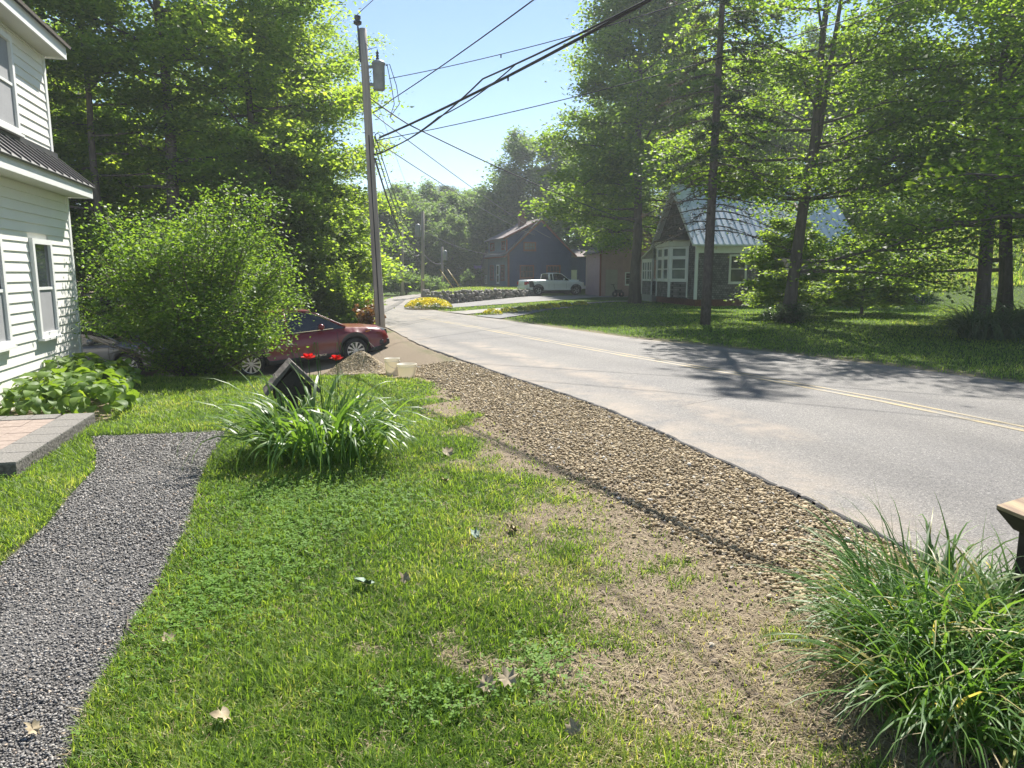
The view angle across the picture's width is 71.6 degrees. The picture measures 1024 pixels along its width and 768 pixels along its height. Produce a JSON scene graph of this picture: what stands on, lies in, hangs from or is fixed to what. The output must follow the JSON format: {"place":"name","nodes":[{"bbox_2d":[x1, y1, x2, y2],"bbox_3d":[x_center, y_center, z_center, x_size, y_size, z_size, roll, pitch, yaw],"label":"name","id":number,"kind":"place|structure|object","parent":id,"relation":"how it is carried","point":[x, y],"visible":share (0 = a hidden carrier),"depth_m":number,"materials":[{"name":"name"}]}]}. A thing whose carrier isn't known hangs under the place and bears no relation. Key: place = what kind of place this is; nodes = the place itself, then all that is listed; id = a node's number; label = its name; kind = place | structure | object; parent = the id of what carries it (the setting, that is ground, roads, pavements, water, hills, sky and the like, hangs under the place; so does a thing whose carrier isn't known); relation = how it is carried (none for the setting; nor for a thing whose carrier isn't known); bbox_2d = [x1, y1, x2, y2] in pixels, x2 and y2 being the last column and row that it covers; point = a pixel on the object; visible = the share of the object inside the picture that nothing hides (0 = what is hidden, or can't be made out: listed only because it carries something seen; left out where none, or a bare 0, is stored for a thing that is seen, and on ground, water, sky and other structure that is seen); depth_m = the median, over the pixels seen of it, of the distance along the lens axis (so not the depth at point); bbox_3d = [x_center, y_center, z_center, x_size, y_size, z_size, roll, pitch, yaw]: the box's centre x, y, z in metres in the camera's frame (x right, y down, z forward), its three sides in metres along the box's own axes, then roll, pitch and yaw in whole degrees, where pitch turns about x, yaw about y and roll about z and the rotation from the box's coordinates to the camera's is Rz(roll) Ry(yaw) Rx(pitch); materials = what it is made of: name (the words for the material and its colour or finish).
{"place":"outdoors","nodes":[
{"label":"outdoors","id":0,"kind":"place"},
{"bbox_2d":[0,413,95,477],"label":"patio","id":1,"kind":"structure","parent":0,"point":[26,441],"depth_m":8.25,"materials":[{"name":"grey stone"}]},
{"bbox_2d":[0,430,226,767],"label":"path","id":2,"kind":"structure","parent":0,"point":[27,647],"depth_m":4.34,"materials":[{"name":"grey gravel"}]},
{"bbox_2d":[384,294,421,305],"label":"road","id":3,"kind":"structure","parent":0,"point":[402,300],"depth_m":53.40,"materials":[{"name":"grey asphalt"}]},
{"bbox_2d":[430,287,584,297],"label":"raised lawn","id":4,"kind":"structure","parent":0,"point":[582,291],"depth_m":66.50,"materials":[{"name":"green plant"}]},
{"bbox_2d":[478,211,585,286],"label":"blue house","id":5,"kind":"structure","parent":4,"relation":"on","point":[531,256],"depth_m":74.02,"materials":[{"name":"wood"}]},
{"bbox_2d":[430,285,585,294],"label":"grass","id":6,"kind":"structure","parent":0,"point":[480,287],"depth_m":64.07,"materials":[{"name":"green plant"}]},
{"bbox_2d":[0,372,1021,767],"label":"grass","id":7,"kind":"structure","parent":0,"point":[236,754],"depth_m":4.01,"materials":[{"name":"green plant"}]},
{"bbox_2d":[0,209,1023,767],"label":"ground","id":8,"kind":"structure","parent":0,"point":[402,349],"depth_m":4.82,"materials":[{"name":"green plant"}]},
{"bbox_2d":[0,378,54,415],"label":"hosta","id":9,"kind":"object","parent":8,"relation":"on","point":[25,409],"visible":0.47,"depth_m":9.74,"materials":[{"name":"green plant"}]},
{"bbox_2d":[0,378,87,415],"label":"hosta","id":10,"kind":"object","parent":8,"relation":"on","point":[36,404],"visible":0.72,"depth_m":9.66,"materials":[{"name":"green plant"}]},
{"bbox_2d":[0,0,95,410],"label":"white house","id":11,"kind":"structure","parent":8,"relation":"on","point":[41,182],"depth_m":11.55,"materials":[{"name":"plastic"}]},
{"bbox_2d":[0,234,17,352],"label":"window","id":12,"kind":"structure","parent":11,"relation":"in","point":[6,337],"depth_m":10.23,"materials":[{"name":"white glass"}]},
{"bbox_2d":[0,28,24,137],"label":"window","id":13,"kind":"structure","parent":11,"relation":"in","point":[9,108],"depth_m":11.17,"materials":[{"name":"white glass"}]},
{"bbox_2d":[28,238,63,340],"bbox_3d":[-7.778,-1.580,11.869,0.100,1.650,0.950,-2,9,-15],"label":"window","id":14,"kind":"structure","parent":11,"relation":"in","point":[41,252],"depth_m":11.85,"materials":[{"name":"white glass"}]},
{"bbox_2d":[11,367,111,409],"bbox_3d":[-6.885,0.070,10.764,1.406,0.625,1.334,-3,9,-20],"label":"hosta","id":15,"kind":"object","parent":8,"relation":"on","point":[49,376],"visible":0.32,"depth_m":10.56,"materials":[{"name":"green plant"}]},
{"bbox_2d":[33,358,113,387],"bbox_3d":[-7.260,-0.122,11.737,1.390,0.594,1.350,2,9,15],"label":"hosta","id":16,"kind":"object","parent":8,"relation":"on","point":[49,366],"visible":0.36,"depth_m":11.65,"materials":[{"name":"green plant"}]},
{"bbox_2d":[51,352,106,378],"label":"hosta","id":17,"kind":"object","parent":8,"relation":"on","point":[93,356],"visible":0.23,"depth_m":12.56,"materials":[{"name":"green plant"}]},
{"bbox_2d":[45,375,142,413],"bbox_3d":[-5.970,0.184,10.175,1.213,0.568,1.278,-6,11,-34],"label":"hosta","id":18,"kind":"object","parent":8,"relation":"on","point":[111,395],"visible":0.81,"depth_m":9.94,"materials":[{"name":"green plant"}]},
{"bbox_2d":[55,367,137,403],"bbox_3d":[-6.478,0.044,10.969,1.271,0.588,1.248,0,9,-3],"label":"hosta","id":19,"kind":"object","parent":8,"relation":"on","point":[118,373],"visible":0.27,"depth_m":11.01,"materials":[{"name":"green plant"}]},
{"bbox_2d":[26,0,181,240],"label":"maple tree","id":20,"kind":"object","parent":8,"relation":"on","point":[56,96],"visible":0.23,"depth_m":26.09,"materials":[{"name":"green plant"}]},
{"bbox_2d":[74,362,141,387],"bbox_3d":[-6.809,-0.084,11.804,1.151,0.518,1.123,-4,10,-25],"label":"hosta","id":21,"kind":"object","parent":8,"relation":"on","point":[133,379],"visible":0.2,"depth_m":11.98,"materials":[{"name":"green plant"}]},
{"bbox_2d":[71,219,150,337],"bbox_3d":[-14.148,-2.852,23.449,5.193,5.217,5.094,0,9,0],"label":"maple sapling","id":22,"kind":"object","parent":8,"relation":"on","point":[86,236],"visible":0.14,"depth_m":22.97,"materials":[{"name":"green plant"}]},
{"bbox_2d":[92,357,142,384],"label":"hosta","id":23,"kind":"object","parent":8,"relation":"on","point":[126,363],"visible":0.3,"depth_m":12.86,"materials":[{"name":"green plant"}]},
{"bbox_2d":[51,100,183,333],"bbox_3d":[-17.514,-6.809,31.054,10.202,10.507,8.331,-1,9,-9],"label":"maple sapling","id":24,"kind":"object","parent":8,"relation":"on","point":[118,161],"visible":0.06,"depth_m":29.82,"materials":[{"name":"green plant"}]},
{"bbox_2d":[80,321,169,373],"bbox_3d":[-12.303,-0.993,20.427,4.920,1.668,2.156,-4,9,-7],"label":"station wagon","id":25,"kind":"object","parent":8,"relation":"on","point":[89,345],"visible":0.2,"depth_m":19.72,"materials":[{"name":"grey paint"}]},
{"bbox_2d":[22,0,245,311],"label":"maple tree","id":26,"kind":"object","parent":8,"relation":"on","point":[117,56],"visible":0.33,"depth_m":25.29,"materials":[{"name":"green plant"}]},
{"bbox_2d":[109,7,247,229],"bbox_3d":[-20.095,-12.878,41.488,10.242,17.302,9.429,2,9,14],"label":"maple tree","id":27,"kind":"object","parent":8,"relation":"on","point":[184,82],"visible":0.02,"depth_m":39.54,"materials":[{"name":"green plant"}]},
{"bbox_2d":[24,0,342,240],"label":"maple tree","id":28,"kind":"object","parent":8,"relation":"on","point":[253,32],"visible":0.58,"depth_m":25.68,"materials":[{"name":"green plant"}]},
{"bbox_2d":[71,160,324,377],"bbox_3d":[-6.885,-2.180,14.722,5.687,4.688,5.200,0,9,0],"label":"lilac bush","id":29,"kind":"object","parent":8,"relation":"on","point":[194,323],"visible":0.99,"depth_m":14.25,"materials":[{"name":"green plant"}]},
{"bbox_2d":[83,0,425,294],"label":"maple tree","id":30,"kind":"object","parent":8,"relation":"on","point":[351,95],"visible":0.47,"depth_m":26.80,"materials":[{"name":"green plant"}]},
{"bbox_2d":[185,0,346,281],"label":"maple tree","id":31,"kind":"object","parent":8,"relation":"on","point":[244,107],"depth_m":42.32,"materials":[{"name":"green plant"}]},
{"bbox_2d":[196,123,373,323],"bbox_3d":[-8.618,-5.083,25.543,7.848,8.082,6.409,0,9,0],"label":"maple sapling","id":32,"kind":"object","parent":8,"relation":"on","point":[277,153],"visible":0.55,"depth_m":24.87,"materials":[{"name":"green plant"}]},
{"bbox_2d":[263,358,319,428],"bbox_3d":[-2.640,0.235,8.538,0.639,1.062,0.440,-4,10,-22],"label":"sign","id":33,"kind":"object","parent":8,"relation":"on","point":[285,373],"visible":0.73,"depth_m":8.35,"materials":[{"name":"black wood"}]},
{"bbox_2d":[186,0,403,281],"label":"maple tree","id":34,"kind":"object","parent":8,"relation":"on","point":[361,152],"visible":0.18,"depth_m":31.22,"materials":[{"name":"green plant"}]},
{"bbox_2d":[1,453,607,756],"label":"clover","id":35,"kind":"object","parent":8,"relation":"on","point":[402,696],"visible":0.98,"depth_m":4.66,"materials":[{"name":"green plant"}]},
{"bbox_2d":[228,306,389,376],"bbox_3d":[-6.024,-1.328,19.759,4.925,1.716,2.156,-9,12,-22],"label":"station wagon","id":36,"kind":"object","parent":8,"relation":"on","point":[327,334],"visible":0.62,"depth_m":19.18,"materials":[{"name":"red paint"}]},
{"bbox_2d":[164,342,459,479],"bbox_3d":[-2.163,0.179,7.758,3.047,1.258,2.599,5,10,31],"label":"daylily clump","id":37,"kind":"object","parent":8,"relation":"on","point":[279,434],"visible":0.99,"depth_m":7.52,"materials":[{"name":"green plant"}]},
{"bbox_2d":[259,152,392,310],"bbox_3d":[-7.853,-5.621,28.966,6.088,7.678,7.455,-6,11,-36],"label":"maple sapling","id":38,"kind":"object","parent":8,"relation":"on","point":[359,228],"visible":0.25,"depth_m":28.29,"materials":[{"name":"green plant"}]},
{"bbox_2d":[308,260,373,320],"bbox_3d":[-6.301,-3.164,26.269,2.746,2.941,2.072,4,10,26],"label":"roadside shrub","id":39,"kind":"object","parent":8,"relation":"on","point":[337,300],"visible":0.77,"depth_m":25.97,"materials":[{"name":"green plant"}]},
{"bbox_2d":[321,351,385,375],"bbox_3d":[-3.360,-0.387,15.627,1.900,0.700,1.900,0,9,0],"label":"gravel heap","id":40,"kind":"object","parent":8,"relation":"on","point":[371,364],"visible":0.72,"depth_m":15.20,"materials":[{"name":"beige gravel"}]},
{"bbox_2d":[352,299,385,324],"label":"russet shrub","id":41,"kind":"object","parent":8,"relation":"on","point":[367,314],"visible":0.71,"depth_m":24.42,"materials":[{"name":"brown plant"}]},
{"bbox_2d":[353,15,399,327],"bbox_3d":[-4.217,-6.463,22.725,1.382,10.020,0.440,0,9,0],"label":"utility pole","id":42,"kind":"object","parent":8,"relation":"on","point":[377,66],"visible":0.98,"depth_m":22.51,"materials":[{"name":"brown wood"}]},
{"bbox_2d":[372,0,533,112],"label":"overhead wire","id":43,"kind":"object","parent":42,"relation":"attached to","point":[460,52],"visible":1,"depth_m":16.27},
{"bbox_2d":[373,0,648,154],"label":"overhead wire","id":44,"kind":"object","parent":42,"relation":"attached to","point":[582,32],"visible":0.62,"depth_m":13.87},
{"bbox_2d":[370,98,658,229],"bbox_3d":[2.862,-9.455,33.987,0.743,2.732,27.450,5,10,30],"label":"overhead wire","id":45,"kind":"object","parent":42,"relation":"attached to","point":[496,166],"visible":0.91,"depth_m":27.36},
{"bbox_2d":[379,0,652,137],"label":"overhead wire","id":46,"kind":"object","parent":42,"relation":"attached to","point":[586,34],"visible":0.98,"depth_m":14.26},
{"bbox_2d":[389,0,692,78],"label":"overhead wire","id":47,"kind":"object","parent":42,"relation":"attached to","point":[542,43],"visible":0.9,"depth_m":20.39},
{"bbox_2d":[375,0,909,140],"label":"overhead wire","id":48,"kind":"object","parent":42,"relation":"attached to","point":[658,74],"visible":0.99,"depth_m":19.66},
{"bbox_2d":[352,193,419,290],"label":"broadleaf tree","id":49,"kind":"object","parent":8,"relation":"on","point":[385,218],"visible":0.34,"depth_m":78.92,"materials":[{"name":"green plant"}]},
{"bbox_2d":[384,357,399,375],"bbox_3d":[-2.449,-0.344,14.520,0.324,0.370,0.326,-6,11,-34],"label":"bucket","id":50,"kind":"object","parent":8,"relation":"on","point":[391,366],"visible":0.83,"depth_m":14.41,"materials":[{"name":"plastic"}]},
{"bbox_2d":[383,269,426,295],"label":"roadside shrub","id":51,"kind":"object","parent":8,"relation":"on","point":[412,282],"visible":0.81,"depth_m":63.85,"materials":[{"name":"green plant"}]},
{"bbox_2d":[396,363,416,377],"bbox_3d":[-2.050,-0.257,13.846,0.394,0.270,0.394,-6,11,-34],"label":"bucket","id":52,"kind":"object","parent":8,"relation":"on","point":[407,370],"visible":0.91,"depth_m":13.71,"materials":[{"name":"plastic"}]},
{"bbox_2d":[381,179,447,286],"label":"broadleaf tree","id":53,"kind":"object","parent":8,"relation":"on","point":[416,203],"visible":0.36,"depth_m":86.63,"materials":[{"name":"green plant"}]},
{"bbox_2d":[415,211,423,293],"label":"utility pole","id":54,"kind":"object","parent":8,"relation":"on","point":[419,230],"visible":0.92,"depth_m":56.79,"materials":[{"name":"grey wood"}]},
{"bbox_2d":[414,271,448,291],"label":"roadside shrub","id":55,"kind":"object","parent":8,"relation":"on","point":[435,283],"visible":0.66,"depth_m":66.88,"materials":[{"name":"green plant"}]},
{"bbox_2d":[411,176,471,284],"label":"broadleaf tree","id":56,"kind":"object","parent":8,"relation":"on","point":[428,191],"visible":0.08,"depth_m":95.30,"materials":[{"name":"green plant"}]},
{"bbox_2d":[414,189,483,287],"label":"broadleaf tree","id":57,"kind":"object","parent":8,"relation":"on","point":[454,205],"visible":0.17,"depth_m":90.20,"materials":[{"name":"green plant"}]},
{"bbox_2d":[412,211,486,287],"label":"broadleaf tree","id":58,"kind":"object","parent":8,"relation":"on","point":[446,233],"visible":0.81,"depth_m":81.66,"materials":[{"name":"green plant"}]},
{"bbox_2d":[421,288,542,303],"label":"stone wall","id":59,"kind":"structure","parent":8,"relation":"on","point":[462,296],"depth_m":50.14,"materials":[{"name":"grey stone"}]},
{"bbox_2d":[458,169,545,286],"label":"broadleaf tree","id":60,"kind":"object","parent":8,"relation":"on","point":[510,189],"visible":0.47,"depth_m":85.80,"materials":[{"name":"green plant"}]},
{"bbox_2d":[474,125,594,249],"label":"broadleaf tree","id":61,"kind":"object","parent":8,"relation":"on","point":[518,151],"visible":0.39,"depth_m":86.81,"materials":[{"name":"green plant"}]},
{"bbox_2d":[530,139,598,247],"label":"broadleaf tree","id":62,"kind":"object","parent":8,"relation":"on","point":[582,237],"visible":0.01,"depth_m":92.48,"materials":[{"name":"green plant"}]},
{"bbox_2d":[553,96,659,234],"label":"maple tree","id":63,"kind":"object","parent":8,"relation":"on","point":[572,164],"visible":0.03,"depth_m":68.56,"materials":[{"name":"green plant"}]},
{"bbox_2d":[583,228,655,295],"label":"pink building","id":64,"kind":"structure","parent":8,"relation":"on","point":[604,271],"depth_m":61.65,"materials":[{"name":"clear wood"}]},
{"bbox_2d":[605,270,617,295],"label":"door","id":65,"kind":"structure","parent":64,"relation":"in","point":[611,275],"depth_m":61.64,"materials":[{"name":"white wood"}]},
{"bbox_2d":[518,0,748,303],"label":"maple tree","id":66,"kind":"object","parent":8,"relation":"on","point":[613,45],"visible":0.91,"depth_m":43.52,"materials":[{"name":"green plant"}]},
{"bbox_2d":[580,43,782,262],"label":"maple tree","id":67,"kind":"object","parent":8,"relation":"on","point":[646,208],"visible":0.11,"depth_m":55.79,"materials":[{"name":"green plant"}]},
{"bbox_2d":[629,0,804,324],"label":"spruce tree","id":68,"kind":"object","parent":8,"relation":"on","point":[714,121],"visible":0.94,"depth_m":26.44,"materials":[{"name":"green plant"}]},
{"bbox_2d":[659,53,800,191],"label":"maple tree","id":69,"kind":"object","parent":8,"relation":"on","point":[747,88],"visible":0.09,"depth_m":56.24,"materials":[{"name":"green plant"}]},
{"bbox_2d":[641,183,854,305],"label":"shingle cottage","id":70,"kind":"structure","parent":8,"relation":"on","point":[679,269],"depth_m":43.98,"materials":[{"name":"grey wood"}]},
{"bbox_2d":[728,254,747,283],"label":"window","id":71,"kind":"structure","parent":70,"relation":"in","point":[736,274],"depth_m":43.09,"materials":[{"name":"white glass"}]},
{"bbox_2d":[757,296,817,322],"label":"ivy shrub","id":72,"kind":"object","parent":8,"relation":"on","point":[802,312],"visible":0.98,"depth_m":28.50,"materials":[{"name":"green plant"}]},
{"bbox_2d":[724,216,856,314],"bbox_3d":[12.941,-5.310,33.088,5.972,4.956,5.858,3,9,19],"label":"maple sapling","id":73,"kind":"object","parent":8,"relation":"on","point":[769,288],"visible":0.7,"depth_m":32.34,"materials":[{"name":"green plant"}]},
{"bbox_2d":[626,0,1020,322],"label":"maple tree","id":74,"kind":"object","parent":8,"relation":"on","point":[794,74],"visible":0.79,"depth_m":26.54,"materials":[{"name":"green plant"}]},
{"bbox_2d":[754,13,909,229],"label":"maple tree","id":75,"kind":"object","parent":8,"relation":"on","point":[802,147],"visible":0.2,"depth_m":52.85,"materials":[{"name":"green plant"}]},
{"bbox_2d":[843,212,875,294],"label":"maple sapling","id":76,"kind":"object","parent":8,"relation":"on","point":[846,216],"visible":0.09,"depth_m":48.72,"materials":[{"name":"green plant"}]},
{"bbox_2d":[801,234,945,313],"bbox_3d":[17.415,-5.274,35.045,6.113,4.174,6.231,-1,9,-5],"label":"maple sapling","id":77,"kind":"object","parent":8,"relation":"on","point":[883,301],"visible":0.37,"depth_m":34.17,"materials":[{"name":"green plant"}]},
{"bbox_2d":[747,479,1023,761],"bbox_3d":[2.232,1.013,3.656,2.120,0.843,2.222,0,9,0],"label":"tall grass","id":78,"kind":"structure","parent":8,"relation":"on","point":[950,558],"depth_m":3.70,"materials":[{"name":"plant"}]},
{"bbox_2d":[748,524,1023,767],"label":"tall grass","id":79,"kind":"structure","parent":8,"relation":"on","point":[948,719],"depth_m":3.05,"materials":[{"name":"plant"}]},
{"bbox_2d":[787,0,1023,316],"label":"maple tree","id":80,"kind":"object","parent":8,"relation":"on","point":[983,285],"visible":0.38,"depth_m":25.75,"materials":[{"name":"green plant"}]},
{"bbox_2d":[819,0,1023,314],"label":"maple tree","id":81,"kind":"object","parent":8,"relation":"on","point":[1005,269],"visible":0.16,"depth_m":28.79,"materials":[{"name":"green plant"}]},
{"bbox_2d":[822,0,1023,264],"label":"maple tree","id":82,"kind":"object","parent":8,"relation":"on","point":[1014,160],"visible":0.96,"depth_m":20.01,"materials":[{"name":"green plant"}]},
{"bbox_2d":[842,203,1023,294],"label":"hill grass","id":83,"kind":"structure","parent":8,"relation":"on","point":[1015,283],"depth_m":54.01,"materials":[{"name":"green plant"}]},
{"bbox_2d":[865,202,932,282],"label":"maple sapling","id":84,"kind":"object","parent":83,"relation":"on","point":[905,256],"visible":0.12,"depth_m":50.13,"materials":[{"name":"green plant"}]},
{"bbox_2d":[882,55,987,204],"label":"broadleaf tree","id":85,"kind":"object","parent":8,"relation":"on","point":[923,132],"visible":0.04,"depth_m":91.52,"materials":[{"name":"green plant"}]},
{"bbox_2d":[911,298,1023,343],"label":"daylily clump","id":86,"kind":"object","parent":8,"relation":"on","point":[974,327],"visible":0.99,"depth_m":21.35,"materials":[{"name":"green plant"}]},
{"bbox_2d":[924,29,1023,248],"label":"maple tree","id":87,"kind":"object","parent":8,"relation":"on","point":[1020,225],"visible":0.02,"depth_m":29.71,"materials":[{"name":"green plant"}]},
{"bbox_2d":[955,296,1023,337],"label":"daylily clump","id":88,"kind":"object","parent":8,"relation":"on","point":[1007,309],"visible":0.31,"depth_m":22.64,"materials":[{"name":"green plant"}]},
{"bbox_2d":[996,497,1023,605],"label":"wooden post","id":89,"kind":"object","parent":8,"relation":"on","point":[1011,512],"visible":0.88,"depth_m":3.68,"materials":[{"name":"brown wood"}]},
{"bbox_2d":[478,306,569,317],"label":"driveway","id":90,"kind":"structure","parent":0,"point":[507,314],"depth_m":34.84,"materials":[{"name":"concrete"}]},
{"bbox_2d":[420,295,641,307],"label":"driveway","id":91,"kind":"structure","parent":0,"point":[513,300],"depth_m":53.55,"materials":[{"name":"concrete"}]},
{"bbox_2d":[517,273,585,295],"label":"pickup truck","id":92,"kind":"object","parent":91,"relation":"on","point":[553,283],"visible":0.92,"depth_m":62.57,"materials":[{"name":"white paint"}]},
{"bbox_2d":[44,0,1020,277],"label":"sky","id":93,"kind":"structure","parent":0,"point":[426,34],"materials":[{"name":"blue"}]},
{"bbox_2d":[110,298,1023,587],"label":"road","id":94,"kind":"structure","parent":0,"point":[828,448],"depth_m":10.25,"materials":[{"name":"grey asphalt"}]},
{"bbox_2d":[420,345,993,587],"bbox_3d":[0.793,0.264,11.320,0.699,0.047,18.763,-3,9,-19],"label":"road edge","id":95,"kind":"object","parent":94,"relation":"on","point":[823,507],"visible":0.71,"depth_m":7.50,"materials":[{"name":"asphalt"}]},
{"bbox_2d":[421,318,1023,430],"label":"road marking","id":96,"kind":"object","parent":94,"relation":"on","point":[783,383],"visible":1,"depth_m":12.46,"materials":[{"name":"yellow paint"}]},
{"bbox_2d":[428,318,1023,426],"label":"road marking","id":97,"kind":"object","parent":94,"relation":"on","point":[787,381],"visible":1,"depth_m":12.69,"materials":[{"name":"yellow paint"}]},
{"bbox_2d":[381,360,985,712],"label":"gravel","id":98,"kind":"structure","parent":0,"point":[660,486],"depth_m":6.81,"materials":[{"name":"brown gravel"}]},
{"bbox_2d":[428,278,1023,381],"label":"grass","id":99,"kind":"structure","parent":0,"point":[883,312],"depth_m":26.02,"materials":[{"name":"green plant"}]},
{"bbox_2d":[404,297,452,308],"bbox_3d":[-4.750,-4.648,40.357,2.766,0.622,3.443,0,9,0],"label":"flower mound","id":100,"kind":"object","parent":99,"relation":"on","point":[427,301],"visible":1,"depth_m":39.41,"materials":[{"name":"yellow plant"}]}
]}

